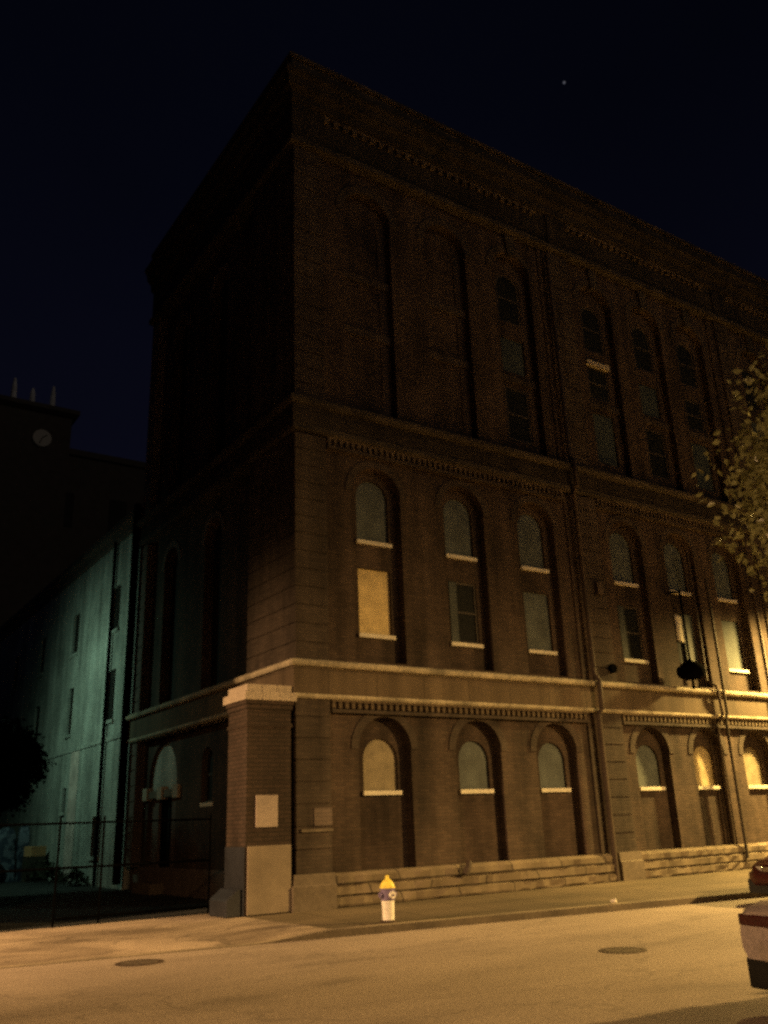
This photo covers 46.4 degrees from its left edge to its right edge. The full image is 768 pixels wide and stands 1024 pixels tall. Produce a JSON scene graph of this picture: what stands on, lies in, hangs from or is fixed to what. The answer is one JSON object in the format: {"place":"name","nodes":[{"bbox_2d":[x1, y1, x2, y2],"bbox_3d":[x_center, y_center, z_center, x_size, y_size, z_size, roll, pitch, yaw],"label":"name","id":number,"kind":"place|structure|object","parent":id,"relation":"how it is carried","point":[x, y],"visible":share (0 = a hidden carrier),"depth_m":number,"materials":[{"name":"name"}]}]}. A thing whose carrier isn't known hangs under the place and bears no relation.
{"place":"outdoors","nodes":[
{"label":"outdoors","id":0,"kind":"place"},
{"bbox_2d":[0,880,209,931],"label":"yard","id":1,"kind":"structure","parent":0,"point":[26,905],"depth_m":21.49,"materials":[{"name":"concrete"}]},
{"bbox_2d":[0,827,16,882],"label":"covered stack","id":2,"kind":"object","parent":1,"relation":"on","point":[8,844],"visible":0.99,"depth_m":33.47,"materials":[{"name":"blue plastic"}]},
{"bbox_2d":[14,826,30,881],"bbox_3d":[-13.705,12.899,33.915,0.502,2.018,0.593,10,-23,-32],"label":"covered stack","id":3,"kind":"object","parent":1,"relation":"on","point":[23,838],"visible":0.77,"depth_m":33.78,"materials":[{"name":"blue plastic"}]},
{"bbox_2d":[0,716,56,817],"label":"yard tree","id":4,"kind":"object","parent":1,"relation":"on","point":[23,762],"visible":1,"depth_m":26.28,"materials":[{"name":"green plant"}]},
{"bbox_2d":[21,856,44,881],"bbox_3d":[-13.055,13.286,33.328,0.675,0.860,0.620,10,-23,-32],"label":"shipping crate","id":5,"kind":"object","parent":1,"relation":"on","point":[28,861],"visible":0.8,"depth_m":33.13,"materials":[{"name":"paint"}]},
{"bbox_2d":[24,846,46,856],"bbox_3d":[-13.070,12.710,33.533,0.480,0.360,0.646,-15,-23,33],"label":"cardboard box","id":6,"kind":"object","parent":5,"relation":"on","point":[31,851],"visible":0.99,"depth_m":33.34,"materials":[{"name":"cardboard"}]},
{"bbox_2d":[23,857,55,881],"bbox_3d":[-12.502,13.165,32.856,1.297,0.998,1.472,-11,-21,23],"label":"yard weed","id":7,"kind":"object","parent":1,"relation":"on","point":[34,874],"visible":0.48,"depth_m":32.63,"materials":[{"name":"green plant"}]},
{"bbox_2d":[37,866,62,882],"bbox_3d":[-11.723,12.885,31.812,1.048,0.657,0.700,-9,-20,19],"label":"yard weed","id":8,"kind":"object","parent":1,"relation":"on","point":[51,874],"visible":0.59,"depth_m":31.68,"materials":[{"name":"green plant"}]},
{"bbox_2d":[0,507,143,889],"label":"brick annex","id":9,"kind":"object","parent":1,"relation":"on","point":[63,634],"visible":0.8,"depth_m":33.77,"materials":[{"name":"paint"}]},
{"bbox_2d":[10,658,18,693],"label":"window","id":10,"kind":"structure","parent":9,"relation":"in","point":[15,689],"depth_m":43.49,"materials":[{"name":"glass"}]},
{"bbox_2d":[35,707,39,740],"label":"window","id":11,"kind":"structure","parent":9,"relation":"in","point":[38,710],"depth_m":38.74,"materials":[{"name":"glass"}]},
{"bbox_2d":[36,638,45,678],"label":"window","id":12,"kind":"structure","parent":9,"relation":"in","point":[44,643],"depth_m":39.58,"materials":[{"name":"glass"}]},
{"bbox_2d":[58,789,65,815],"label":"window","id":13,"kind":"structure","parent":9,"relation":"in","point":[60,813],"depth_m":33.26,"materials":[{"name":"glass"}]},
{"bbox_2d":[63,689,73,738],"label":"window","id":14,"kind":"structure","parent":9,"relation":"in","point":[68,735],"depth_m":34.53,"materials":[{"name":"glass"}]},
{"bbox_2d":[69,614,79,658],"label":"window","id":15,"kind":"structure","parent":9,"relation":"in","point":[75,653],"depth_m":35.53,"materials":[{"name":"glass"}]},
{"bbox_2d":[87,816,100,859],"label":"window","id":16,"kind":"structure","parent":9,"relation":"in","point":[91,858],"depth_m":29.65,"materials":[{"name":"glass"}]},
{"bbox_2d":[105,670,115,724],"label":"window","id":17,"kind":"structure","parent":9,"relation":"in","point":[113,674],"depth_m":30.65,"materials":[{"name":"glass"}]},
{"bbox_2d":[111,586,120,634],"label":"window","id":18,"kind":"structure","parent":9,"relation":"in","point":[118,590],"depth_m":31.66,"materials":[{"name":"glass"}]},
{"bbox_2d":[58,869,88,886],"bbox_3d":[-10.076,11.979,29.240,1.049,0.736,0.957,10,-23,-32],"label":"yard weed","id":19,"kind":"object","parent":1,"relation":"on","point":[72,874],"visible":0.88,"depth_m":29.19,"materials":[{"name":"green plant"}]},
{"bbox_2d":[0,869,751,965],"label":"pavement","id":20,"kind":"structure","parent":0,"point":[31,946],"depth_m":16.54,"materials":[{"name":"concrete"}]},
{"bbox_2d":[0,813,211,927],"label":"driveway gate","id":21,"kind":"structure","parent":20,"relation":"on","point":[102,865],"depth_m":17.61,"materials":[{"name":"black metal"}]},
{"bbox_2d":[209,888,240,917],"bbox_3d":[-3.146,7.729,17.709,0.320,0.500,0.820,10,-23,-32],"label":"wheel guard","id":22,"kind":"object","parent":20,"relation":"on","point":[224,902],"visible":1,"depth_m":17.48,"materials":[{"name":"grey concrete"}]},
{"bbox_2d":[223,684,296,916],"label":"gate pier","id":23,"kind":"structure","parent":20,"relation":"on","point":[257,870],"depth_m":18.39,"materials":[{"name":"brick"}]},
{"bbox_2d":[378,875,396,922],"bbox_3d":[0.067,6.710,15.522,0.312,0.760,0.312,-5,-19,7],"label":"fire hydrant","id":24,"kind":"object","parent":20,"relation":"on","point":[387,894],"visible":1,"depth_m":15.43,"materials":[{"name":"metal"}]},
{"bbox_2d":[112,50,767,912],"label":"brick warehouse","id":25,"kind":"structure","parent":20,"relation":"on","point":[426,530],"depth_m":25.30,"materials":[{"name":"brown brick"}]},
{"bbox_2d":[160,797,171,866],"bbox_3d":[-6.156,9.345,25.597,0.075,2.260,1.040,10,-23,-32],"label":"door","id":26,"kind":"structure","parent":25,"relation":"in","point":[167,804],"depth_m":25.74,"materials":[{"name":"black metal"}]},
{"bbox_2d":[168,553,178,700],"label":"window","id":27,"kind":"structure","parent":25,"relation":"in","point":[176,564],"depth_m":27.91,"materials":[{"name":"black glass"}]},
{"bbox_2d":[177,325,187,487],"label":"window","id":28,"kind":"structure","parent":25,"relation":"in","point":[185,341],"depth_m":30.40,"materials":[{"name":"black glass"}]},
{"bbox_2d":[200,748,212,806],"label":"window","id":29,"kind":"structure","parent":25,"relation":"in","point":[209,759],"depth_m":23.60,"materials":[{"name":"black glass"}]},
{"bbox_2d":[210,523,221,686],"bbox_3d":[-4.548,2.530,25.132,0.050,4.896,1.196,10,-23,-32],"label":"window","id":30,"kind":"structure","parent":25,"relation":"in","point":[218,537],"depth_m":25.33,"materials":[{"name":"black glass"}]},
{"bbox_2d":[217,276,227,453],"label":"window","id":31,"kind":"structure","parent":25,"relation":"in","point":[224,296],"depth_m":27.83,"materials":[{"name":"black glass"}]},
{"bbox_2d":[348,219,376,275],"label":"window","id":32,"kind":"structure","parent":25,"relation":"in","point":[362,238],"depth_m":25.17,"materials":[{"name":"red brick"}]},
{"bbox_2d":[350,285,378,330],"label":"window","id":33,"kind":"structure","parent":25,"relation":"in","point":[364,303],"depth_m":24.52,"materials":[{"name":"red brick"}]},
{"bbox_2d":[351,340,381,404],"bbox_3d":[-0.476,-3.706,23.882,0.936,1.746,0.050,10,-23,-32],"label":"window","id":34,"kind":"structure","parent":25,"relation":"in","point":[366,359],"depth_m":23.86,"materials":[{"name":"red brick"}]},
{"bbox_2d":[355,482,391,548],"bbox_3d":[-0.307,0.042,22.535,1.040,1.718,0.200,10,-23,-32],"label":"window","id":35,"kind":"structure","parent":25,"relation":"in","point":[370,500],"depth_m":22.56,"materials":[{"name":"glass"}]},
{"bbox_2d":[358,569,395,640],"bbox_3d":[-0.223,2.241,21.768,1.040,1.718,0.200,10,-23,-32],"label":"window","id":36,"kind":"structure","parent":25,"relation":"in","point":[373,586],"depth_m":21.81,"materials":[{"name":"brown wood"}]},
{"bbox_2d":[362,739,401,795],"bbox_3d":[-0.085,5.841,20.512,1.040,1.248,0.200,10,-23,-32],"label":"window","id":37,"kind":"structure","parent":25,"relation":"in","point":[379,761],"depth_m":20.54,"materials":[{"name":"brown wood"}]},
{"bbox_2d":[428,249,454,303],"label":"window","id":38,"kind":"structure","parent":25,"relation":"in","point":[439,265],"depth_m":26.63,"materials":[{"name":"red brick"}]},
{"bbox_2d":[431,312,457,355],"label":"window","id":39,"kind":"structure","parent":25,"relation":"in","point":[444,331],"depth_m":25.98,"materials":[{"name":"red brick"}]},
{"bbox_2d":[434,365,463,426],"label":"window","id":40,"kind":"structure","parent":25,"relation":"in","point":[447,381],"depth_m":25.33,"materials":[{"name":"red brick"}]},
{"bbox_2d":[443,500,476,561],"bbox_3d":[1.982,0.465,23.999,1.040,1.718,0.200,10,-23,-32],"label":"window","id":41,"kind":"structure","parent":25,"relation":"in","point":[456,517],"depth_m":24.03,"materials":[{"name":"glass"}]},
{"bbox_2d":[448,581,483,648],"bbox_3d":[2.066,2.664,23.232,1.040,1.718,0.200,10,-23,-32],"label":"window","id":42,"kind":"structure","parent":25,"relation":"in","point":[462,597],"depth_m":23.25,"materials":[{"name":"black glass"}]},
{"bbox_2d":[459,741,493,793],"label":"window","id":43,"kind":"structure","parent":25,"relation":"in","point":[473,773],"depth_m":22.00,"materials":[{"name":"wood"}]},
{"bbox_2d":[495,275,520,326],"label":"window","id":44,"kind":"structure","parent":25,"relation":"in","point":[506,290],"depth_m":28.07,"materials":[{"name":"black glass"}]},
{"bbox_2d":[500,337,524,376],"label":"window","id":45,"kind":"structure","parent":25,"relation":"in","point":[512,352],"depth_m":27.41,"materials":[{"name":"grey glass"}]},
{"bbox_2d":[505,386,531,443],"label":"window","id":46,"kind":"structure","parent":25,"relation":"in","point":[518,416],"depth_m":26.76,"materials":[{"name":"black glass"}]},
{"bbox_2d":[517,514,548,573],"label":"window","id":47,"kind":"structure","parent":25,"relation":"in","point":[529,535],"depth_m":25.43,"materials":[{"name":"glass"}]},
{"bbox_2d":[523,592,557,655],"bbox_3d":[4.247,3.067,24.627,1.040,1.718,0.200,10,-23,-32],"label":"window","id":48,"kind":"structure","parent":25,"relation":"in","point":[536,606],"depth_m":24.67,"materials":[{"name":"glass"}]},
{"bbox_2d":[538,743,570,792],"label":"window","id":49,"kind":"structure","parent":25,"relation":"in","point":[550,760],"depth_m":23.40,"materials":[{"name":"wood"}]},
{"bbox_2d":[581,307,603,355],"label":"window","id":50,"kind":"structure","parent":25,"relation":"in","point":[591,330],"depth_m":30.05,"materials":[{"name":"black glass"}]},
{"bbox_2d":[587,366,609,402],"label":"window","id":51,"kind":"structure","parent":25,"relation":"in","point":[598,384],"depth_m":29.39,"materials":[{"name":"black glass"}]},
{"bbox_2d":[593,413,617,466],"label":"window","id":52,"kind":"structure","parent":25,"relation":"in","point":[606,449],"depth_m":28.74,"materials":[{"name":"grey glass"}]},
{"bbox_2d":[609,533,638,587],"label":"window","id":53,"kind":"structure","parent":25,"relation":"in","point":[619,550],"depth_m":27.41,"materials":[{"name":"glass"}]},
{"bbox_2d":[617,605,648,663],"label":"window","id":54,"kind":"structure","parent":25,"relation":"in","point":[628,618],"depth_m":26.63,"materials":[{"name":"black glass"}]},
{"bbox_2d":[631,327,653,373],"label":"window","id":55,"kind":"structure","parent":25,"relation":"in","point":[641,347],"depth_m":31.37,"materials":[{"name":"black glass"}]},
{"bbox_2d":[639,384,659,418],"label":"window","id":56,"kind":"structure","parent":25,"relation":"in","point":[648,396],"depth_m":30.72,"materials":[{"name":"grey glass"}]},
{"bbox_2d":[636,745,665,790],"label":"window","id":57,"kind":"structure","parent":25,"relation":"in","point":[647,769],"depth_m":25.38,"materials":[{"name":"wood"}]},
{"bbox_2d":[645,428,669,479],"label":"window","id":58,"kind":"structure","parent":25,"relation":"in","point":[655,440],"depth_m":30.06,"materials":[{"name":"black glass"}]},
{"bbox_2d":[664,544,691,595],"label":"window","id":59,"kind":"structure","parent":25,"relation":"in","point":[673,563],"depth_m":28.74,"materials":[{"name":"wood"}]},
{"bbox_2d":[673,613,697,664],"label":"window","id":60,"kind":"structure","parent":25,"relation":"in","point":[678,623],"depth_m":27.94,"materials":[{"name":"beige glass"}]},
{"bbox_2d":[665,591,706,688],"bbox_3d":[8.880,3.801,26.826,0.860,3.045,1.296,10,-23,-32],"label":"hanging lamp","id":61,"kind":"object","parent":25,"relation":"attached to","point":[691,670],"visible":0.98,"depth_m":26.14,"materials":[{"name":"black metal"}]},
{"bbox_2d":[676,344,696,388],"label":"window","id":62,"kind":"structure","parent":25,"relation":"in","point":[685,361],"depth_m":32.64,"materials":[{"name":"black glass"}]},
{"bbox_2d":[684,398,704,432],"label":"window","id":63,"kind":"structure","parent":25,"relation":"in","point":[693,409],"depth_m":31.99,"materials":[{"name":"black glass"}]},
{"bbox_2d":[691,442,713,491],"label":"window","id":64,"kind":"structure","parent":25,"relation":"in","point":[701,461],"depth_m":31.33,"materials":[{"name":"grey glass"}]},
{"bbox_2d":[693,746,720,789],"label":"window","id":65,"kind":"structure","parent":25,"relation":"in","point":[702,759],"depth_m":26.71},
{"bbox_2d":[712,553,737,603],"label":"window","id":66,"kind":"structure","parent":25,"relation":"in","point":[720,572],"depth_m":30.00,"materials":[{"name":"grey glass"}]},
{"bbox_2d":[721,620,749,673],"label":"window","id":67,"kind":"structure","parent":25,"relation":"in","point":[734,656],"depth_m":29.25,"materials":[{"name":"wood"}]},
{"bbox_2d":[741,369,760,410],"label":"window","id":68,"kind":"structure","parent":25,"relation":"in","point":[750,397],"depth_m":34.64,"materials":[{"name":"black glass"}]},
{"bbox_2d":[743,747,767,788],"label":"window","id":69,"kind":"structure","parent":25,"relation":"in","point":[753,773],"depth_m":27.98,"materials":[{"name":"yellow wood"}]},
{"bbox_2d":[751,422,765,450],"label":"window","id":70,"kind":"structure","parent":25,"relation":"in","point":[753,424],"depth_m":34.05,"materials":[{"name":"grey glass"}]},
{"bbox_2d":[0,897,767,1023],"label":"road","id":71,"kind":"structure","parent":0,"point":[689,966],"depth_m":10.51,"materials":[{"name":"grey asphalt"}]},
{"bbox_2d":[114,959,163,966],"bbox_3d":[-3.449,6.354,12.625,0.680,0.008,0.680,10,-23,-32],"label":"manhole cover","id":72,"kind":"object","parent":71,"relation":"on","point":[140,962],"visible":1,"depth_m":12.59,"materials":[{"name":"metal"}]},
{"bbox_2d":[0,891,767,968],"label":"kerb","id":73,"kind":"structure","parent":71,"relation":"on","point":[426,924],"depth_m":15.75,"materials":[{"name":"concrete"}]},
{"bbox_2d":[599,947,646,953],"bbox_3d":[3.216,5.897,12.048,0.640,0.008,0.640,10,-23,-32],"label":"manhole cover","id":74,"kind":"object","parent":71,"relation":"on","point":[621,950],"visible":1,"depth_m":12.01,"materials":[{"name":"metal"}]},
{"bbox_2d":[738,900,767,989],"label":"parked car","id":75,"kind":"object","parent":71,"relation":"on","point":[753,920],"visible":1,"depth_m":8.26,"materials":[{"name":"beige paint"}]},
{"bbox_2d":[748,856,767,893],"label":"parked car","id":76,"kind":"object","parent":71,"relation":"on","point":[758,879],"visible":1,"depth_m":17.55,"materials":[{"name":"red paint"}]},
{"bbox_2d":[0,0,767,461],"label":"sky","id":77,"kind":"structure","parent":0,"point":[114,113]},
{"label":"ground","id":78,"kind":"structure","parent":0,"visible":0},
{"bbox_2d":[0,378,80,626],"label":"clock tower","id":79,"kind":"structure","parent":78,"relation":"on","point":[35,437],"depth_m":97.26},
{"bbox_2d":[59,448,145,573],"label":"building","id":80,"kind":"structure","parent":78,"relation":"on","point":[104,494],"depth_m":102.24,"materials":[{"name":"brick"}]},
{"bbox_2d":[63,492,74,527],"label":"window","id":81,"kind":"structure","parent":80,"relation":"in","point":[69,499],"depth_m":99.95,"materials":[{"name":"black glass"}]},
{"bbox_2d":[108,500,126,530],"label":"window","id":82,"kind":"structure","parent":80,"relation":"in","point":[117,509],"depth_m":103.00,"materials":[{"name":"black glass"}]},
{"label":"near pavement","id":83,"kind":"structure","parent":0,"visible":0},
{"bbox_2d":[660,339,767,601],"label":"street tree","id":84,"kind":"object","parent":83,"relation":"on","point":[760,470],"visible":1,"depth_m":7.21,"materials":[{"name":"green plant"}]}
]}

